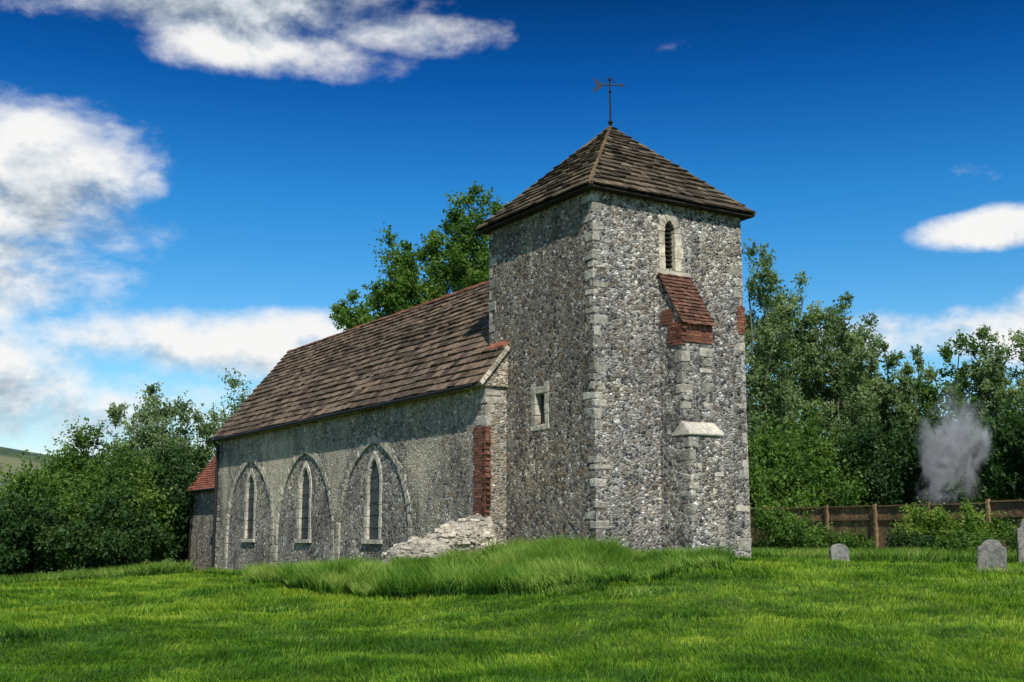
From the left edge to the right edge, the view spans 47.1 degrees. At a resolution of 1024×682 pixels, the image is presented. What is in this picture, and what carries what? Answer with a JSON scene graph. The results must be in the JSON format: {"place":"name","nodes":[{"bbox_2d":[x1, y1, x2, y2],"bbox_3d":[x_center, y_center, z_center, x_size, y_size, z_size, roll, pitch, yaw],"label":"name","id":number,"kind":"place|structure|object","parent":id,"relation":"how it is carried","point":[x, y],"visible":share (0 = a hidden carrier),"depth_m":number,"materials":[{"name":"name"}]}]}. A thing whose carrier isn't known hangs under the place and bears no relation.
{"place":"outdoors","nodes":[
{"label":"outdoors","id":0,"kind":"place"},
{"bbox_2d":[0,447,123,516],"bbox_3d":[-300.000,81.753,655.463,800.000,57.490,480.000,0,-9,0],"label":"hill","id":1,"kind":"structure","parent":0,"point":[10,457],"depth_m":595.42,"materials":[{"name":"green plant"}]},
{"bbox_2d":[0,531,1023,644],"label":"long grass","id":2,"kind":"structure","parent":0,"point":[557,565],"depth_m":25.83,"materials":[{"name":"green plant"}]},
{"bbox_2d":[0,551,1023,681],"bbox_3d":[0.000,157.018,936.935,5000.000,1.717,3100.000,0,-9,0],"label":"ground","id":3,"kind":"structure","parent":0,"point":[713,622],"depth_m":18.07,"materials":[{"name":"green plant"}]},
{"bbox_2d":[0,482,83,576],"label":"hedge bush","id":4,"kind":"object","parent":3,"relation":"on","point":[25,543],"visible":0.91,"depth_m":50.58,"materials":[{"name":"green plant"}]},
{"bbox_2d":[0,449,88,573],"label":"hedge bush","id":5,"kind":"object","parent":3,"relation":"on","point":[46,486],"visible":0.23,"depth_m":55.26,"materials":[{"name":"green plant"}]},
{"bbox_2d":[31,416,127,574],"bbox_3d":[-22.577,8.291,61.450,5.733,8.651,6.298,4,-10,-24],"label":"hawthorn tree","id":6,"kind":"object","parent":3,"relation":"on","point":[69,460],"visible":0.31,"depth_m":60.99,"materials":[{"name":"green plant"}]},
{"bbox_2d":[53,431,184,563],"bbox_3d":[-18.276,8.009,56.641,6.216,7.353,6.041,-7,-12,38],"label":"hedge bush","id":7,"kind":"object","parent":3,"relation":"on","point":[109,473],"visible":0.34,"depth_m":55.99,"materials":[{"name":"green plant"}]},
{"bbox_2d":[68,480,178,570],"bbox_3d":[-17.509,8.492,52.265,4.952,4.722,5.251,0,-9,0],"label":"hedge bush","id":8,"kind":"object","parent":3,"relation":"on","point":[99,541],"visible":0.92,"depth_m":51.65,"materials":[{"name":"green plant"}]},
{"bbox_2d":[76,381,175,560],"bbox_3d":[-20.545,7.483,63.686,5.873,10.875,5.631,0,-9,0],"label":"hawthorn tree","id":9,"kind":"object","parent":3,"relation":"on","point":[114,412],"visible":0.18,"depth_m":63.95,"materials":[{"name":"green plant"}]},
{"bbox_2d":[125,441,212,564],"bbox_3d":[-16.266,8.326,57.984,5.586,6.721,5.662,-5,-11,27],"label":"hedge bush","id":10,"kind":"object","parent":3,"relation":"on","point":[181,475],"visible":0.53,"depth_m":56.78,"materials":[{"name":"green plant"}]},
{"bbox_2d":[130,390,218,563],"bbox_3d":[-17.629,7.576,62.597,5.583,10.034,6.021,0,-9,0],"label":"hawthorn tree","id":11,"kind":"object","parent":3,"relation":"on","point":[165,413],"visible":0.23,"depth_m":62.58,"materials":[{"name":"green plant"}]},
{"bbox_2d":[183,368,251,486],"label":"hawthorn tree","id":12,"kind":"object","parent":3,"relation":"on","point":[215,416],"visible":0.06,"depth_m":65.85,"materials":[{"name":"green plant"}]},
{"bbox_2d":[328,289,375,330],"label":"poplar tree","id":13,"kind":"object","parent":3,"relation":"on","point":[343,315],"visible":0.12,"depth_m":81.16,"materials":[{"name":"green plant"}]},
{"bbox_2d":[343,274,388,331],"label":"poplar tree","id":14,"kind":"object","parent":3,"relation":"on","point":[377,284],"visible":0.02,"depth_m":83.54,"materials":[{"name":"green plant"}]},
{"bbox_2d":[361,222,429,322],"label":"poplar tree","id":15,"kind":"object","parent":3,"relation":"on","point":[394,296],"visible":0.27,"depth_m":79.90,"materials":[{"name":"green plant"}]},
{"bbox_2d":[405,228,450,304],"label":"poplar tree","id":16,"kind":"object","parent":3,"relation":"on","point":[421,252],"visible":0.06,"depth_m":84.47,"materials":[{"name":"green plant"}]},
{"bbox_2d":[420,199,478,300],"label":"poplar tree","id":17,"kind":"object","parent":3,"relation":"on","point":[434,279],"visible":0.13,"depth_m":83.19,"materials":[{"name":"green plant"}]},
{"bbox_2d":[433,181,496,298],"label":"poplar tree","id":18,"kind":"object","parent":3,"relation":"on","point":[468,240],"visible":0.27,"depth_m":81.76,"materials":[{"name":"green plant"}]},
{"bbox_2d":[185,77,756,571],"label":"stone church","id":19,"kind":"structure","parent":3,"relation":"on","point":[573,365],"depth_m":31.44,"materials":[{"name":"stone"}]},
{"bbox_2d":[247,461,380,538],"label":"leaded windows","id":20,"kind":"structure","parent":19,"relation":"in","point":[374,482],"depth_m":41.79,"materials":[{"name":"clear glass"}]},
{"bbox_2d":[541,394,544,422],"bbox_3d":[0.863,1.785,30.734,0.060,0.850,0.600,6,-11,-32],"label":"tower slit window","id":21,"kind":"structure","parent":19,"relation":"in","point":[542,396],"depth_m":30.84,"materials":[{"name":"black glass"}]},
{"bbox_2d":[468,195,509,283],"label":"poplar tree","id":22,"kind":"object","parent":3,"relation":"on","point":[496,208],"visible":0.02,"depth_m":82.24,"materials":[{"name":"green plant"}]},
{"bbox_2d":[748,444,784,509],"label":"dark shrub","id":23,"kind":"object","parent":3,"relation":"on","point":[755,482],"visible":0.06,"depth_m":62.27,"materials":[{"name":"green plant"}]},
{"bbox_2d":[741,238,811,460],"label":"willow tree","id":24,"kind":"object","parent":3,"relation":"on","point":[763,389],"visible":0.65,"depth_m":72.95,"materials":[{"name":"green plant"}]},
{"bbox_2d":[750,504,822,551],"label":"garden shrub","id":25,"kind":"object","parent":3,"relation":"on","point":[787,532],"visible":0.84,"depth_m":36.20,"materials":[{"name":"green plant"}]},
{"bbox_2d":[749,269,834,445],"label":"willow tree","id":26,"kind":"object","parent":3,"relation":"on","point":[806,322],"visible":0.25,"depth_m":76.67,"materials":[{"name":"green plant"}]},
{"bbox_2d":[748,409,838,497],"bbox_3d":[14.644,7.876,65.911,9.116,7.988,7.769,0,-9,0],"label":"dark shrub","id":27,"kind":"object","parent":3,"relation":"on","point":[766,444],"visible":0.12,"depth_m":64.83,"materials":[{"name":"green plant"}]},
{"bbox_2d":[750,447,870,509],"bbox_3d":[14.819,8.135,59.410,6.379,5.501,6.355,0,-9,0],"label":"dark shrub","id":28,"kind":"object","parent":3,"relation":"on","point":[798,486],"visible":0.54,"depth_m":58.66,"materials":[{"name":"green plant"}]},
{"bbox_2d":[750,394,877,507],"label":"dark shrub","id":29,"kind":"object","parent":3,"relation":"on","point":[805,435],"visible":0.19,"depth_m":66.26,"materials":[{"name":"green plant"}]},
{"bbox_2d":[791,521,856,549],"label":"garden shrub","id":30,"kind":"object","parent":3,"relation":"on","point":[828,539],"visible":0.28,"depth_m":37.46,"materials":[{"name":"green plant"}]},
{"bbox_2d":[795,290,881,481],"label":"willow tree","id":31,"kind":"object","parent":3,"relation":"on","point":[837,391],"visible":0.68,"depth_m":74.81,"materials":[{"name":"green plant"}]},
{"bbox_2d":[829,544,849,561],"bbox_3d":[8.444,5.638,30.291,0.520,0.820,0.120,0,-13,-14],"label":"headstone","id":32,"kind":"object","parent":3,"relation":"on","point":[839,551],"visible":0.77,"depth_m":30.28,"materials":[{"name":"grey stone"}]},
{"bbox_2d":[833,524,877,549],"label":"garden shrub","id":33,"kind":"object","parent":3,"relation":"on","point":[851,541],"visible":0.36,"depth_m":37.97,"materials":[{"name":"green plant"}]},
{"bbox_2d":[835,311,896,464],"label":"willow tree","id":34,"kind":"object","parent":3,"relation":"on","point":[876,380],"visible":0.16,"depth_m":77.49,"materials":[{"name":"green plant"}]},
{"bbox_2d":[806,405,949,507],"bbox_3d":[20.213,7.681,65.294,8.159,8.197,6.865,-2,-10,12],"label":"dark shrub","id":35,"kind":"object","parent":3,"relation":"on","point":[886,481],"visible":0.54,"depth_m":64.13,"materials":[{"name":"green plant"}]},
{"bbox_2d":[750,499,1023,550],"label":"wooden fence","id":36,"kind":"object","parent":3,"relation":"on","point":[873,520],"visible":0.32,"depth_m":43.38,"materials":[{"name":"brown wood"}]},
{"bbox_2d":[872,344,947,497],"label":"willow tree","id":37,"kind":"object","parent":3,"relation":"on","point":[900,398],"visible":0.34,"depth_m":75.72,"materials":[{"name":"green plant"}]},
{"bbox_2d":[882,525,943,551],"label":"garden shrub","id":38,"kind":"object","parent":3,"relation":"on","point":[908,541],"visible":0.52,"depth_m":36.16,"materials":[{"name":"green plant"}]},
{"bbox_2d":[889,495,956,540],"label":"garden shrub","id":39,"kind":"object","parent":3,"relation":"on","point":[926,520],"visible":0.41,"depth_m":37.43,"materials":[{"name":"green plant"}]},
{"bbox_2d":[879,387,1007,506],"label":"smoke plume","id":40,"kind":"object","parent":3,"relation":"on","point":[933,458],"visible":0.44,"depth_m":62.75,"materials":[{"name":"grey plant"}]},
{"bbox_2d":[905,329,992,472],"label":"ash tree","id":41,"kind":"object","parent":3,"relation":"on","point":[955,392],"visible":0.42,"depth_m":70.06,"materials":[{"name":"green plant"}]},
{"bbox_2d":[927,522,1001,554],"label":"garden shrub","id":42,"kind":"object","parent":3,"relation":"on","point":[963,540],"visible":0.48,"depth_m":34.17,"materials":[{"name":"green plant"}]},
{"bbox_2d":[929,408,1013,505],"bbox_3d":[25.847,7.257,61.061,7.035,7.642,8.116,7,-12,-38],"label":"dark shrub","id":43,"kind":"object","parent":3,"relation":"on","point":[975,491],"visible":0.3,"depth_m":61.25,"materials":[{"name":"green plant"}]},
{"bbox_2d":[930,498,1012,544],"bbox_3d":[14.348,5.973,36.598,2.546,2.138,2.352,0,-9,0],"label":"garden shrub","id":44,"kind":"object","parent":3,"relation":"on","point":[971,516],"visible":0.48,"depth_m":36.26,"materials":[{"name":"green plant"}]},
{"bbox_2d":[954,323,1023,473],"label":"ash tree","id":45,"kind":"object","parent":3,"relation":"on","point":[989,378],"visible":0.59,"depth_m":69.17,"materials":[{"name":"green plant"}]},
{"bbox_2d":[977,539,1006,571],"bbox_3d":[10.504,4.870,25.730,0.600,1.038,0.120,-1,-4,20],"label":"headstone","id":46,"kind":"object","parent":3,"relation":"on","point":[991,553],"visible":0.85,"depth_m":25.69,"materials":[{"name":"grey stone"}]},
{"bbox_2d":[975,397,1023,502],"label":"dark shrub","id":47,"kind":"object","parent":3,"relation":"on","point":[1008,439],"visible":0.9,"depth_m":50.70,"materials":[{"name":"green plant"}]},
{"bbox_2d":[986,328,1023,420],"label":"ash tree","id":48,"kind":"object","parent":3,"relation":"on","point":[1020,344],"visible":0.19,"depth_m":71.66,"materials":[{"name":"green plant"}]},
{"bbox_2d":[991,520,1018,552],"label":"garden shrub","id":49,"kind":"object","parent":3,"relation":"on","point":[1012,543],"visible":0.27,"depth_m":34.15,"materials":[{"name":"green plant"}]},
{"bbox_2d":[988,405,1023,501],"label":"dark shrub","id":50,"kind":"object","parent":3,"relation":"on","point":[995,447],"visible":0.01,"depth_m":58.89,"materials":[{"name":"green plant"}]},
{"bbox_2d":[1016,519,1023,563],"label":"headstone","id":51,"kind":"object","parent":3,"relation":"on","point":[1020,537],"visible":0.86,"depth_m":31.50,"materials":[{"name":"grey stone"}]},
{"bbox_2d":[0,0,1023,503],"label":"sky","id":52,"kind":"structure","parent":0,"point":[189,189],"materials":[{"name":"blue"}]}
]}

